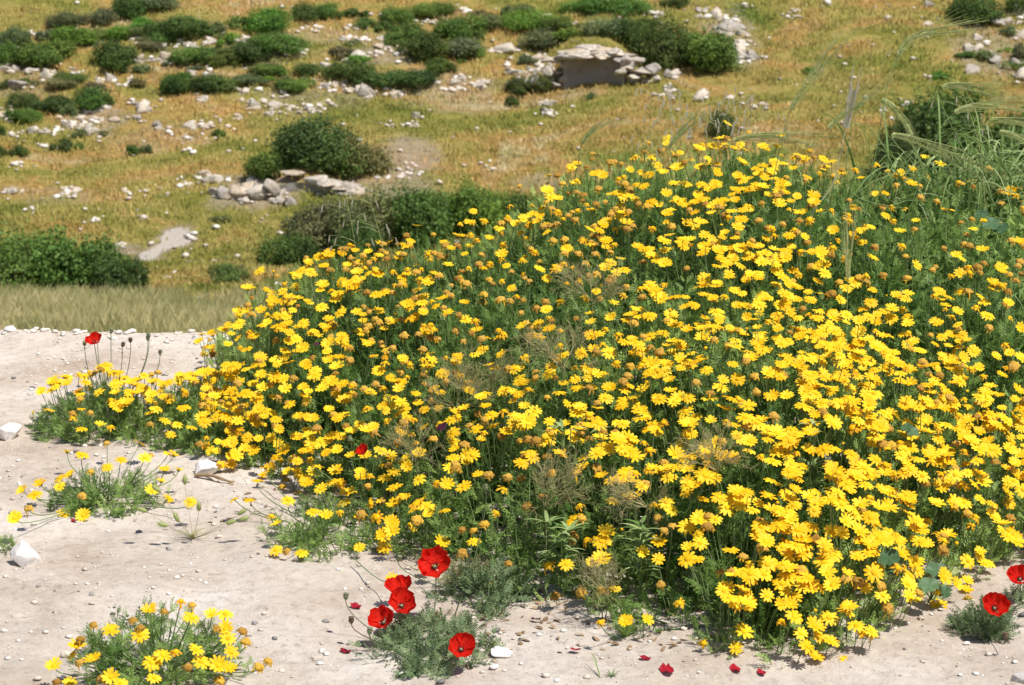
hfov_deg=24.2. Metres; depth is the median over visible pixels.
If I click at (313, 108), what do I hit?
rock
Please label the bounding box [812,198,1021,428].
crown daisy
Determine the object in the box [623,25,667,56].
shrub
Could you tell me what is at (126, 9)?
shrub
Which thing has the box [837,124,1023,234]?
grass clump
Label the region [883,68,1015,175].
shrub
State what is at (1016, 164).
grass clump
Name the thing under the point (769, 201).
grass clump
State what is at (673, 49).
shrub
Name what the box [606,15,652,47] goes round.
shrub
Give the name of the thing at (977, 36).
rock
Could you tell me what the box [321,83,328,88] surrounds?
rock
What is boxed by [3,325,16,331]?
stone
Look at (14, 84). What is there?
rock
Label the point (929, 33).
wild barley
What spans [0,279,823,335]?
tall grass
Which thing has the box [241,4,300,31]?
shrub
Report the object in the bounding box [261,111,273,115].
rock
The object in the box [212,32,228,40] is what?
shrub
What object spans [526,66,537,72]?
rock
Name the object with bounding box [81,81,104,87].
shrub
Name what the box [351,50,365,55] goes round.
rock
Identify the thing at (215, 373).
crown daisy
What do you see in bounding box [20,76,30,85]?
shrub
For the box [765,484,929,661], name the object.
crown daisy
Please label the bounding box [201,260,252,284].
shrub
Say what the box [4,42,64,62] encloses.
shrub
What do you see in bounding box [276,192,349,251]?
shrub
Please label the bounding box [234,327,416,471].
crown daisy
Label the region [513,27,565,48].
shrub
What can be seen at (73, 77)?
shrub
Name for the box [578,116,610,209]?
wild barley
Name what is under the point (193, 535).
bristle grass
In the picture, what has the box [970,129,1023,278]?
wild barley
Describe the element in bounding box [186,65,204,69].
shrub
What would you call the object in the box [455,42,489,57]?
shrub
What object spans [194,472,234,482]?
dry stalk
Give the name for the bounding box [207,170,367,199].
rocks
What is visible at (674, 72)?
rock
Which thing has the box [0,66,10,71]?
rock
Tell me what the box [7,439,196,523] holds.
crown daisy
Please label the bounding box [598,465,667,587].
wiry weed
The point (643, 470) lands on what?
crown daisy
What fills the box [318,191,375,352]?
wild oat
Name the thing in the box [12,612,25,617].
stone
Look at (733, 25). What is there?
rock
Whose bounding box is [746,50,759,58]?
rock
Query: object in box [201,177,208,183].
rock
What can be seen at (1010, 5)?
shrub
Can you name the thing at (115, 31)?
shrub
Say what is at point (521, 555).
crown daisy
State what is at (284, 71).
shrub
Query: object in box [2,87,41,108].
shrub
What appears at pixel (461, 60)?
shrub
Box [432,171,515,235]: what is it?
shrub
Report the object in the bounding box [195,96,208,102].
rock
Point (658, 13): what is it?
rock
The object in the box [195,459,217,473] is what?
stone
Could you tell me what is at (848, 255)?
wild barley
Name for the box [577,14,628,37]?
shrub
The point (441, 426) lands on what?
withered petal
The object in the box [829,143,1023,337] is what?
grass clump
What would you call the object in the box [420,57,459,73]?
shrub
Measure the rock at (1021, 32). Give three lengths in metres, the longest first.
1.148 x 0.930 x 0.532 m
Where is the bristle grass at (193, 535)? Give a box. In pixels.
[135,474,250,540]
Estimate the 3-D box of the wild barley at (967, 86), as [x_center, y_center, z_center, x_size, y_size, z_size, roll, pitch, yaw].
[1.235,-0.275,6.411,0.226,0.852,0.078,4,14,18]
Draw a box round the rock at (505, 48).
[493,42,515,53]
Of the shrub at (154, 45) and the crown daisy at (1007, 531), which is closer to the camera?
the crown daisy at (1007, 531)
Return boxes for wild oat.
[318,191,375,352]
[338,198,397,287]
[631,88,685,184]
[644,98,691,246]
[676,91,720,200]
[697,86,756,179]
[730,101,794,191]
[927,76,988,259]
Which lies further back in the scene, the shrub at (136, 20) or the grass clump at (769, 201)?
the shrub at (136, 20)
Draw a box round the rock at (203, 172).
[197,170,211,176]
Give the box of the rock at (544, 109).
[540,107,548,114]
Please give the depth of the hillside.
104.02 m
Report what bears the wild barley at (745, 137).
on the dirt ground at (290, 595)
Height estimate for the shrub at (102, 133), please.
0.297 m
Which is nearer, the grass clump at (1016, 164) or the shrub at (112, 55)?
the grass clump at (1016, 164)
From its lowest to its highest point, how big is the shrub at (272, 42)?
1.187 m
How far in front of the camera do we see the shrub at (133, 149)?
100.02 m
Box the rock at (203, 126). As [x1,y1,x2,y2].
[200,123,210,128]
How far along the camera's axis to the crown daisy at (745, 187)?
6.39 m
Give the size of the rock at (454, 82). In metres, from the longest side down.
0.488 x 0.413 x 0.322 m
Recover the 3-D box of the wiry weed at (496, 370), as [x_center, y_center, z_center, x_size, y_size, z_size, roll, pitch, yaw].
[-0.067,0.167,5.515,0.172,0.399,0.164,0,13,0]
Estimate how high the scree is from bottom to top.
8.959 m
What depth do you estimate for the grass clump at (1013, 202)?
6.88 m
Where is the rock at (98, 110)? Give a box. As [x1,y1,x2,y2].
[91,108,102,112]
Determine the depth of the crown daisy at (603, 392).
5.41 m
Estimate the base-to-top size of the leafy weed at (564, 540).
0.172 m
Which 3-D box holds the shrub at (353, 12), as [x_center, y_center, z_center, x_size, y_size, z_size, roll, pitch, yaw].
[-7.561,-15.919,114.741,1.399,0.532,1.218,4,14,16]
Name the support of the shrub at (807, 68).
on the hillside
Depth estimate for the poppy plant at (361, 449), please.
5.32 m
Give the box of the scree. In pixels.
[0,0,1023,287]
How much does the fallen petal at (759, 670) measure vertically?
0.007 m
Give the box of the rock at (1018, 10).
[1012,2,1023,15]
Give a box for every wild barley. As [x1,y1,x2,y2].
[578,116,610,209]
[638,108,707,310]
[708,131,854,285]
[793,72,897,222]
[809,63,862,335]
[838,205,856,439]
[846,98,923,291]
[860,9,989,312]
[891,132,1011,286]
[903,91,1023,358]
[937,82,1019,289]
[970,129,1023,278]
[985,117,1023,193]
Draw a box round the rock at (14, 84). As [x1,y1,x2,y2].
[6,80,26,89]
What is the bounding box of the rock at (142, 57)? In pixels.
[137,54,144,60]
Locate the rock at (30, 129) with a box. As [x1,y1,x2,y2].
[26,126,37,134]
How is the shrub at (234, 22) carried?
on the hillside
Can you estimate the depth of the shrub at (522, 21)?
113.81 m
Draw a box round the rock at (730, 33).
[714,29,734,34]
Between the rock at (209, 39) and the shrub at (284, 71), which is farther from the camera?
the rock at (209, 39)
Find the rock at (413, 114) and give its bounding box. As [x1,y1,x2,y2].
[411,112,419,117]
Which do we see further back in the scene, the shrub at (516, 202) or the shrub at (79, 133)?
the shrub at (79, 133)
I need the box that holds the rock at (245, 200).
[237,196,249,203]
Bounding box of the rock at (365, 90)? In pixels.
[358,82,374,97]
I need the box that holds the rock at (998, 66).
[997,63,1010,69]
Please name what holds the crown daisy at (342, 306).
on the dirt ground at (290, 595)
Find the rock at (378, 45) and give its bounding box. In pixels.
[373,43,386,48]
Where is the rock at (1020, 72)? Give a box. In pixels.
[1014,67,1023,80]
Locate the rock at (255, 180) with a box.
[246,174,260,184]
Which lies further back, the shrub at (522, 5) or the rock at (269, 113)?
the shrub at (522, 5)
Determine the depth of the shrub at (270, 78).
107.73 m
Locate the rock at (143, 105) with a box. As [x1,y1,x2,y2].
[136,99,149,113]
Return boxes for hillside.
[0,0,1023,299]
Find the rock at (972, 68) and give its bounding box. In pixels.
[965,64,979,73]
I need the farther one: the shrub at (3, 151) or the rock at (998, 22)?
the rock at (998, 22)
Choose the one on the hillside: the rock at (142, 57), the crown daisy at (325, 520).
the rock at (142, 57)
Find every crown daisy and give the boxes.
[0,534,17,556]
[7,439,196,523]
[26,361,163,445]
[44,594,272,684]
[100,370,234,450]
[147,367,240,427]
[165,386,270,459]
[193,263,338,433]
[198,377,341,493]
[230,466,449,581]
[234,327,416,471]
[283,240,496,417]
[292,345,489,506]
[314,418,490,568]
[344,157,625,391]
[381,236,624,486]
[418,427,618,614]
[419,321,607,542]
[522,151,718,412]
[533,275,740,519]
[563,410,759,619]
[595,608,644,641]
[597,230,813,461]
[603,467,814,668]
[610,120,858,383]
[624,139,1023,376]
[631,355,796,577]
[681,190,887,444]
[695,324,883,554]
[757,396,917,594]
[758,289,927,486]
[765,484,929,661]
[806,339,975,536]
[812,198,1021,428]
[839,441,992,608]
[886,302,1023,491]
[907,428,1023,571]
[920,211,1023,456]
[935,387,1023,531]
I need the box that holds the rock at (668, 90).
[663,88,672,93]
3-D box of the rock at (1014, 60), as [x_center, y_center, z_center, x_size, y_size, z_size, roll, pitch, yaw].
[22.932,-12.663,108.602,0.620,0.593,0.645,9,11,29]
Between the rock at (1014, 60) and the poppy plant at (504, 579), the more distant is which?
the rock at (1014, 60)
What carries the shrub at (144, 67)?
on the hillside
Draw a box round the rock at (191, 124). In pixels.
[183,121,196,129]
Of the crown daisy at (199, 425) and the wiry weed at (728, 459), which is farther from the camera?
the crown daisy at (199, 425)
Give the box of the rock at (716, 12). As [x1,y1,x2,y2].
[709,7,721,18]
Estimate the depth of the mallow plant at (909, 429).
5.10 m
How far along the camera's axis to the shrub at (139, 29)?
111.79 m
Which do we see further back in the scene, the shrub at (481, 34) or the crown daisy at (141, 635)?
the shrub at (481, 34)
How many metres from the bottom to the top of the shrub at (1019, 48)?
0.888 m
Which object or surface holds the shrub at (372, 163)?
on the hillside
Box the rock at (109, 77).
[105,73,117,82]
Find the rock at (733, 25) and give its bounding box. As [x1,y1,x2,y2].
[717,21,745,31]
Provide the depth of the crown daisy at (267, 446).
5.78 m
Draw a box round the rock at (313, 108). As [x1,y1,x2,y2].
[307,107,317,111]
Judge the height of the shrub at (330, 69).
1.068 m
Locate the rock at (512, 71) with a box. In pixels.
[505,70,518,74]
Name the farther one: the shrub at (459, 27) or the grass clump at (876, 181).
the shrub at (459, 27)
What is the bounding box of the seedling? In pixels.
[604,668,618,675]
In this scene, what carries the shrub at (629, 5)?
on the hillside
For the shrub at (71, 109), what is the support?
on the hillside
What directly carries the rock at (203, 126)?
on the hillside
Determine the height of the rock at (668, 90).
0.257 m
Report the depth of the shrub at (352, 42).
111.47 m
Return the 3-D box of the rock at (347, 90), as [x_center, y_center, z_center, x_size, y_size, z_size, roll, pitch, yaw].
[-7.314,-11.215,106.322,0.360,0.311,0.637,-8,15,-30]
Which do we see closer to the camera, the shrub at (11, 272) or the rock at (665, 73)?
the shrub at (11, 272)
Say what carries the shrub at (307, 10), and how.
on the hillside
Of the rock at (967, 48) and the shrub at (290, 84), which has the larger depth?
the rock at (967, 48)
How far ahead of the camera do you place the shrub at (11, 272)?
72.96 m
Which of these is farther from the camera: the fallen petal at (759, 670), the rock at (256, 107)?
the rock at (256, 107)
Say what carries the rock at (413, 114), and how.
on the hillside
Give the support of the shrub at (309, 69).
on the hillside
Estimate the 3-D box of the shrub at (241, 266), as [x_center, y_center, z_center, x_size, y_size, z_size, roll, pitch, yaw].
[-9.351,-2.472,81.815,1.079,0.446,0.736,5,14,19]
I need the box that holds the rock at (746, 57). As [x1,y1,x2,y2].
[744,55,753,59]
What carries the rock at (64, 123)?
on the hillside
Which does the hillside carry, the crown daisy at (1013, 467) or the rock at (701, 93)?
the rock at (701, 93)
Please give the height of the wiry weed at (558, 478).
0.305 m
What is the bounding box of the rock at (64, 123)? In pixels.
[61,121,68,128]
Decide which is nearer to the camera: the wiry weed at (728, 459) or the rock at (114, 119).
the wiry weed at (728, 459)
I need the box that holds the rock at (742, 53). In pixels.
[734,48,746,58]
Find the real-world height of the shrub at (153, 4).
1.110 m
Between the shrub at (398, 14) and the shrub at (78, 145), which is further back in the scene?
the shrub at (398, 14)
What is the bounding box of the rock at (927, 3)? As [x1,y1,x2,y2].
[924,1,934,6]
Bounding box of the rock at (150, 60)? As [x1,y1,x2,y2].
[145,58,161,61]
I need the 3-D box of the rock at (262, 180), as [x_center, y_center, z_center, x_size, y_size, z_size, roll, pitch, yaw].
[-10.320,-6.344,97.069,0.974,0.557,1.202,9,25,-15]
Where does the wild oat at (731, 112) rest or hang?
on the dirt ground at (290, 595)
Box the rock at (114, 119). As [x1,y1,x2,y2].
[108,116,119,121]
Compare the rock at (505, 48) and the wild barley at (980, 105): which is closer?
the wild barley at (980, 105)
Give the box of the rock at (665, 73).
[662,68,671,78]
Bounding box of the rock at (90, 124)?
[84,122,93,128]
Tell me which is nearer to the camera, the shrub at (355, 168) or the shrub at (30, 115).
the shrub at (355, 168)
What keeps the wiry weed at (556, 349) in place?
on the dirt ground at (290, 595)
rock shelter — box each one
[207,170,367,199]
[505,44,661,89]
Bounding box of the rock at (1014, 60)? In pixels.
[1008,58,1020,65]
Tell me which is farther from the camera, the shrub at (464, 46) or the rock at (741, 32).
the rock at (741, 32)
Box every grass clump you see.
[648,169,831,323]
[741,165,941,383]
[758,105,1023,309]
[797,165,1022,353]
[806,129,1023,357]
[817,125,1023,327]
[826,150,1022,338]
[827,91,1023,303]
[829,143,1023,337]
[830,140,1023,207]
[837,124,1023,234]
[854,139,1023,347]
[861,273,1023,434]
[881,106,1023,215]
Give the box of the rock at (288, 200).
[284,196,297,206]
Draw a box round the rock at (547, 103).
[542,100,556,106]
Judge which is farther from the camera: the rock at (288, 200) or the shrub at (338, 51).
the shrub at (338, 51)
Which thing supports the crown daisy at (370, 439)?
on the dirt ground at (290, 595)
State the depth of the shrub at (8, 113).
103.30 m
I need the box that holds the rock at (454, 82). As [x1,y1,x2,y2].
[450,80,458,85]
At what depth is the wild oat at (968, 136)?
6.44 m
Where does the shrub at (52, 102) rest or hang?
on the hillside
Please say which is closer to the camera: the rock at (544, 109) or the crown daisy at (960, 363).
the crown daisy at (960, 363)
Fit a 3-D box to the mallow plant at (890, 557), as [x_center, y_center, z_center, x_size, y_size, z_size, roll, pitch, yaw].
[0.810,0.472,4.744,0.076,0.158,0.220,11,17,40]
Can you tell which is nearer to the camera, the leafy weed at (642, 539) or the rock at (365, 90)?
the leafy weed at (642, 539)
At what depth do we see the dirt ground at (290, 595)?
4.87 m
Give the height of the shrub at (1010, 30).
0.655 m
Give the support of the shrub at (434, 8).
on the hillside
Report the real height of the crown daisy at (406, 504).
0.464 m
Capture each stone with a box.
[0,423,21,440]
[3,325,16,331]
[10,540,41,566]
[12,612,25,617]
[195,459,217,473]
[491,646,512,657]
[1010,672,1023,682]
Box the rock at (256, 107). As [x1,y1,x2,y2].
[244,105,260,110]
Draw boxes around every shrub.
[0,24,35,46]
[0,37,19,63]
[0,78,8,89]
[0,125,6,135]
[0,145,7,156]
[0,213,68,290]
[1,58,20,65]
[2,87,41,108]
[2,107,23,121]
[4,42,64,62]
[8,142,29,156]
[9,213,132,289]
[10,33,84,66]
[13,107,45,122]
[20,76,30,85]
[28,92,74,112]
[29,80,38,86]
[30,63,47,67]
[30,76,82,88]
[35,29,62,40]
[42,9,86,27]
[47,24,100,44]
[49,135,72,152]
[53,73,89,81]
[54,103,81,115]
[55,70,68,75]
[69,85,116,109]
[70,143,83,148]
[71,129,89,137]
[72,24,107,42]
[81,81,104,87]
[82,5,122,25]
[83,243,152,290]
[87,35,141,70]
[87,84,111,92]
[98,130,109,136]
[104,23,134,38]
[108,0,146,19]
[121,63,156,72]
[126,16,160,32]
[126,143,138,155]
[127,23,157,35]
[127,77,147,86]
[134,35,149,42]
[137,39,167,50]
[139,0,181,10]
[139,143,153,153]
[143,13,213,37]
[143,32,178,43]
[155,71,190,95]
[161,56,190,65]
[164,72,193,78]
[165,44,220,63]
[185,69,240,94]
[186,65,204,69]
[201,43,242,67]
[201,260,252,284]
[206,19,228,34]
[208,214,236,222]
[210,127,226,136]
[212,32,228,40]
[216,31,240,45]
[217,255,243,261]
[224,35,276,61]
[226,15,249,29]
[230,72,274,83]
[234,264,250,271]
[239,149,305,178]
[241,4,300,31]
[244,227,321,267]
[246,61,271,72]
[247,34,275,41]
[249,27,314,53]
[250,62,287,74]
[262,75,275,80]
[262,101,368,171]
[263,65,287,75]
[271,74,318,91]
[275,43,296,52]
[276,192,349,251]
[288,0,322,20]
[291,62,320,75]
[297,133,367,179]
[313,1,344,18]
[321,60,345,80]
[322,133,401,177]
[322,179,408,248]
[323,210,387,266]
[327,45,354,58]
[331,55,377,85]
[342,5,369,16]
[344,40,362,46]
[346,54,371,61]
[351,17,378,28]
[364,66,442,87]
[372,18,397,32]
[372,171,456,249]
[377,3,418,23]
[381,19,427,46]
[393,27,452,61]
[409,2,458,16]
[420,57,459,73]
[425,13,448,18]
[429,8,493,40]
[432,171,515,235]
[444,35,491,56]
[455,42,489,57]
[456,57,466,62]
[467,9,494,16]
[467,29,489,38]
[478,12,504,28]
[481,185,536,221]
[498,6,554,29]
[500,4,514,15]
[501,69,554,96]
[504,94,519,106]
[512,2,534,13]
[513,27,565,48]
[516,53,539,64]
[535,12,581,30]
[550,27,582,39]
[556,0,612,13]
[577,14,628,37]
[583,91,597,99]
[598,0,654,14]
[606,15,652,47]
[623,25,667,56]
[634,1,699,70]
[636,17,657,24]
[656,0,691,7]
[679,20,745,71]
[703,97,737,140]
[802,65,816,74]
[865,106,937,182]
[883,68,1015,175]
[931,69,949,79]
[941,0,1012,23]
[954,51,976,56]
[974,49,1002,59]
[977,98,1023,167]
[992,58,1023,70]
[997,46,1013,52]
[999,24,1016,36]
[1004,0,1023,14]
[1010,42,1023,59]
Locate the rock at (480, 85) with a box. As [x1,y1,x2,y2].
[475,82,484,90]
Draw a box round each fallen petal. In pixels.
[340,648,350,652]
[350,602,360,607]
[640,655,650,659]
[660,663,673,672]
[730,663,740,670]
[757,668,765,673]
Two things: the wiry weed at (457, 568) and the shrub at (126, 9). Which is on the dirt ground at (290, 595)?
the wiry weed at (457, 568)
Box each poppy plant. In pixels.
[82,328,161,399]
[343,484,540,680]
[347,435,366,508]
[372,497,542,619]
[943,592,1022,643]
[1002,564,1023,609]
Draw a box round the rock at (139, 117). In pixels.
[132,114,141,120]
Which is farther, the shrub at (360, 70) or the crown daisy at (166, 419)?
the shrub at (360, 70)
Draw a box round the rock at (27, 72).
[22,70,31,74]
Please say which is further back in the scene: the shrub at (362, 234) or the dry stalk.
the shrub at (362, 234)
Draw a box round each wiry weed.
[370,406,462,498]
[414,351,499,494]
[434,550,503,596]
[446,332,519,480]
[504,311,602,442]
[519,438,602,571]
[549,253,634,352]
[569,547,627,618]
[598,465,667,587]
[666,411,762,590]
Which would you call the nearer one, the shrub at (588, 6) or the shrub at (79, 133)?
the shrub at (79, 133)
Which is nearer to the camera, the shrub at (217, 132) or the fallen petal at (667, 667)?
the fallen petal at (667, 667)
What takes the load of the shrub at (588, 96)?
on the hillside
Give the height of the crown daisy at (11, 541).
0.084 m
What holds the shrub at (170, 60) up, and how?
on the hillside
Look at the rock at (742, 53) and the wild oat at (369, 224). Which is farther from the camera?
the rock at (742, 53)
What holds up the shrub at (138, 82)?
on the hillside
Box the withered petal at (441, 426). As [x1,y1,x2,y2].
[435,422,446,430]
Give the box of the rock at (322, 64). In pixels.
[319,62,330,67]
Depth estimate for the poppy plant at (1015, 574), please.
4.84 m
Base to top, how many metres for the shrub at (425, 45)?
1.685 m
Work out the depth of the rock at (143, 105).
104.22 m
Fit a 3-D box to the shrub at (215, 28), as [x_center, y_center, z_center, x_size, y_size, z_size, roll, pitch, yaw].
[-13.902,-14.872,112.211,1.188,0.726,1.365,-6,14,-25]
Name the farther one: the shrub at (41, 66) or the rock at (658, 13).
the rock at (658, 13)
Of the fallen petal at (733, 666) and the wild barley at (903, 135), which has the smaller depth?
the fallen petal at (733, 666)
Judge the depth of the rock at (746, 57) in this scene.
109.55 m
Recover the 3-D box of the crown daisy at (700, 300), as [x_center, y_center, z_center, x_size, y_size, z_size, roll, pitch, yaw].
[0.481,0.053,5.742,0.421,0.568,0.744,-9,16,-35]
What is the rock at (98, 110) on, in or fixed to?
on the hillside
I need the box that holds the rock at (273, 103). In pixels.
[266,101,282,106]
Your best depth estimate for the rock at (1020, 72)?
106.81 m
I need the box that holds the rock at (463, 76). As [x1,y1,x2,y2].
[457,74,466,81]
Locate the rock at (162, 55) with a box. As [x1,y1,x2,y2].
[159,51,179,59]
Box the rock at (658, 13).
[652,10,663,16]
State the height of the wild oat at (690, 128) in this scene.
0.816 m
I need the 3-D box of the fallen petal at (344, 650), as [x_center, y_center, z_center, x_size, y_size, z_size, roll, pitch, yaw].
[-0.319,0.590,4.578,0.025,0.006,0.015,11,17,38]
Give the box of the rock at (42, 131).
[38,128,50,133]
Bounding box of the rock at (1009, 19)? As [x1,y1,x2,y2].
[1004,17,1012,24]
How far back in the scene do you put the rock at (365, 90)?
105.74 m
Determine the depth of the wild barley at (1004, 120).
6.23 m
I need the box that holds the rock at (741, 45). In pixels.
[733,40,745,51]
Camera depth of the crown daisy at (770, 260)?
5.93 m
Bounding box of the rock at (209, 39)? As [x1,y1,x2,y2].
[205,36,217,44]
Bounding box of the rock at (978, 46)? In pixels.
[974,43,982,49]
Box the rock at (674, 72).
[667,69,681,75]
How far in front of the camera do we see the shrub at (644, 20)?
113.97 m
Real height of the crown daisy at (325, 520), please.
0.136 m
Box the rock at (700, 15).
[693,14,702,17]
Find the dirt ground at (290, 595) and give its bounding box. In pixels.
[0,329,1023,684]
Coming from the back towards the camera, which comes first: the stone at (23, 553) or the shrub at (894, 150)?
the shrub at (894, 150)
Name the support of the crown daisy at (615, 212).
on the dirt ground at (290, 595)
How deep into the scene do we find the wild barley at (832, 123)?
6.32 m
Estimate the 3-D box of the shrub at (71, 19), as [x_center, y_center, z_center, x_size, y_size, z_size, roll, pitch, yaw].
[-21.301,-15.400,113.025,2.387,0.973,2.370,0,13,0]
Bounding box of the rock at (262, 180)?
[248,175,264,183]
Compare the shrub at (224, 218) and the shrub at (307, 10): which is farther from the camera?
the shrub at (307, 10)
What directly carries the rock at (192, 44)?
on the hillside
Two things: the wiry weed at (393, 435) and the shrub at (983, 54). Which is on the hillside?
the shrub at (983, 54)
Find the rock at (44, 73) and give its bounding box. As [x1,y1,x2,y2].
[39,69,51,78]
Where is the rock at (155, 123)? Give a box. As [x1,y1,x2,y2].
[151,120,161,126]
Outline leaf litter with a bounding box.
[2,341,998,684]
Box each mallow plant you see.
[877,549,952,599]
[900,423,918,515]
[974,209,1009,318]
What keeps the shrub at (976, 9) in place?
on the hillside
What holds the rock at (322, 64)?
on the hillside
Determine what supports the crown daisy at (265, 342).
on the dirt ground at (290, 595)
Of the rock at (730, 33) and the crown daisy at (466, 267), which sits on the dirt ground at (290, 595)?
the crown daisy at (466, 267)
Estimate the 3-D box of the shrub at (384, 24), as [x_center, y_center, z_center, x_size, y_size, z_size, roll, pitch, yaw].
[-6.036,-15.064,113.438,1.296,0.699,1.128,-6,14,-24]
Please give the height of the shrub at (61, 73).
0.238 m
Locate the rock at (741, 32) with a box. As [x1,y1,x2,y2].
[735,29,750,35]
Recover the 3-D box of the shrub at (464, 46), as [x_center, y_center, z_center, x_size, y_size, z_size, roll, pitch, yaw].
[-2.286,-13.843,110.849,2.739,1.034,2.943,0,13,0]
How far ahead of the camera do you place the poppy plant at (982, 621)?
4.67 m
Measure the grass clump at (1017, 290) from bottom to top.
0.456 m
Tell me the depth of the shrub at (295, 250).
85.50 m
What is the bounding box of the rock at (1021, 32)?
[1015,29,1023,38]
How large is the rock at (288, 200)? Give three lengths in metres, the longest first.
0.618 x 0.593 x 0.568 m
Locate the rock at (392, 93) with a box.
[388,90,400,94]
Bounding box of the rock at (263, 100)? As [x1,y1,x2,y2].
[260,98,266,102]
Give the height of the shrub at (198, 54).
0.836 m
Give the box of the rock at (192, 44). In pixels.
[188,42,196,47]
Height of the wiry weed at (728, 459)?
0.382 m
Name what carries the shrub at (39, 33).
on the hillside
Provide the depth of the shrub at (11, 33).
110.89 m
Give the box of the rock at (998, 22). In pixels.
[991,18,1005,26]
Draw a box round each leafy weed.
[523,510,589,592]
[545,419,604,518]
[613,515,664,599]
[794,418,833,520]
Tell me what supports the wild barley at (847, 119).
on the dirt ground at (290, 595)
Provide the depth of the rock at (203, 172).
97.92 m
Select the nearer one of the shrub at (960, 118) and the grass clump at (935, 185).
the grass clump at (935, 185)
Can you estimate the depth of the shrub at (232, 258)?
87.80 m
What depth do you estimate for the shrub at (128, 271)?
72.33 m
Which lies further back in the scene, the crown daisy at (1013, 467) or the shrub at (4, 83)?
the shrub at (4, 83)
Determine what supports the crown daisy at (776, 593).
on the dirt ground at (290, 595)
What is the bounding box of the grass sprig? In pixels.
[590,650,600,677]
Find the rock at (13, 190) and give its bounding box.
[10,187,17,194]
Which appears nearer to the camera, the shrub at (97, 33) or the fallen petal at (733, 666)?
the fallen petal at (733, 666)
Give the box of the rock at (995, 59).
[988,53,1000,63]
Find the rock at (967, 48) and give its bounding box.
[963,45,974,50]
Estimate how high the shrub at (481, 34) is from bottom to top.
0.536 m
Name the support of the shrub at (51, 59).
on the hillside
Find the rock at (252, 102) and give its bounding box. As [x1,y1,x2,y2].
[249,98,261,108]
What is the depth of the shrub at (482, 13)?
115.45 m
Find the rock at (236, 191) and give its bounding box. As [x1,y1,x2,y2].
[230,184,249,198]
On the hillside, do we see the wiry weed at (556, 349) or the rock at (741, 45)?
the rock at (741, 45)
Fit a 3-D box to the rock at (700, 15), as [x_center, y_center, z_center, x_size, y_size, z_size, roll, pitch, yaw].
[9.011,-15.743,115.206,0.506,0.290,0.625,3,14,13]
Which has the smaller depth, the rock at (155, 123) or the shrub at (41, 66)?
the rock at (155, 123)
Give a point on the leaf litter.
(520, 605)
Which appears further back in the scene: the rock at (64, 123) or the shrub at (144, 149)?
the rock at (64, 123)
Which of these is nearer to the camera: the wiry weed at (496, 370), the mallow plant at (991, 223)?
the wiry weed at (496, 370)
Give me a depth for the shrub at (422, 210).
89.67 m
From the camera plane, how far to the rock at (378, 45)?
111.06 m
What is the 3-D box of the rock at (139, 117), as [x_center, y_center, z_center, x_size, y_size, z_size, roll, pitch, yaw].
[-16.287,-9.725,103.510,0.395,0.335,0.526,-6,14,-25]
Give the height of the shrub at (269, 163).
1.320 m
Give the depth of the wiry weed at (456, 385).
5.45 m
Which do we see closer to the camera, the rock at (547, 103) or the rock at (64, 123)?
the rock at (64, 123)
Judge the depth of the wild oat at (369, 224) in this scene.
6.59 m
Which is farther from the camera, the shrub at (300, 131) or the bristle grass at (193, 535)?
the shrub at (300, 131)
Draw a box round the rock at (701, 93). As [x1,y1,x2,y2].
[692,88,709,101]
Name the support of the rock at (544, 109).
on the hillside
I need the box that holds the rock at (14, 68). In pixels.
[11,65,19,71]
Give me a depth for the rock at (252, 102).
104.51 m
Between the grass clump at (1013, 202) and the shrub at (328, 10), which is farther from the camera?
the shrub at (328, 10)
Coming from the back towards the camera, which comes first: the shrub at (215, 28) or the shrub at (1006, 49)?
the shrub at (215, 28)
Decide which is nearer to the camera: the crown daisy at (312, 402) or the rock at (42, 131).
the crown daisy at (312, 402)
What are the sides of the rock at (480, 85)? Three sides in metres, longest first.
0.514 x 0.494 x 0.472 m
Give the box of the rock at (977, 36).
[973,33,982,40]
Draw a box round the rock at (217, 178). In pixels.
[203,174,224,183]
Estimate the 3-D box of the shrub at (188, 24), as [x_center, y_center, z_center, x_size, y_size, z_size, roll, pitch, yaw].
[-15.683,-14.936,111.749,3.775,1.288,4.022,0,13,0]
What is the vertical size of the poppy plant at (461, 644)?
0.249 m
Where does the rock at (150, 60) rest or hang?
on the hillside
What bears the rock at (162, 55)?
on the hillside
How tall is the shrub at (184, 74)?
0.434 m
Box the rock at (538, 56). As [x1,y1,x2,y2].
[532,53,542,61]
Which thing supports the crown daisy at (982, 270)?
on the dirt ground at (290, 595)
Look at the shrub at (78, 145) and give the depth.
100.57 m
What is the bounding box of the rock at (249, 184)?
[239,181,253,187]
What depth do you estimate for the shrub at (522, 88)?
106.67 m
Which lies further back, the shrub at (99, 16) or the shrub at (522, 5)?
the shrub at (522, 5)
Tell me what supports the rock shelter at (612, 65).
on the hillside
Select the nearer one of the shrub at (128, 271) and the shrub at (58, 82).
the shrub at (128, 271)
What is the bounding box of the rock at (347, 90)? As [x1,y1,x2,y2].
[344,87,352,92]
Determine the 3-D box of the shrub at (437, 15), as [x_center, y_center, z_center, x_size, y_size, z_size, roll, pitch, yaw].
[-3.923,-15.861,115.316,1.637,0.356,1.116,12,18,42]
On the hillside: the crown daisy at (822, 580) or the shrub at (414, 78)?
the shrub at (414, 78)
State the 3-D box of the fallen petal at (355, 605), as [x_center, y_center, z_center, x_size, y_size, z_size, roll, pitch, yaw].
[-0.316,0.531,4.821,0.018,0.008,0.030,-9,16,-36]

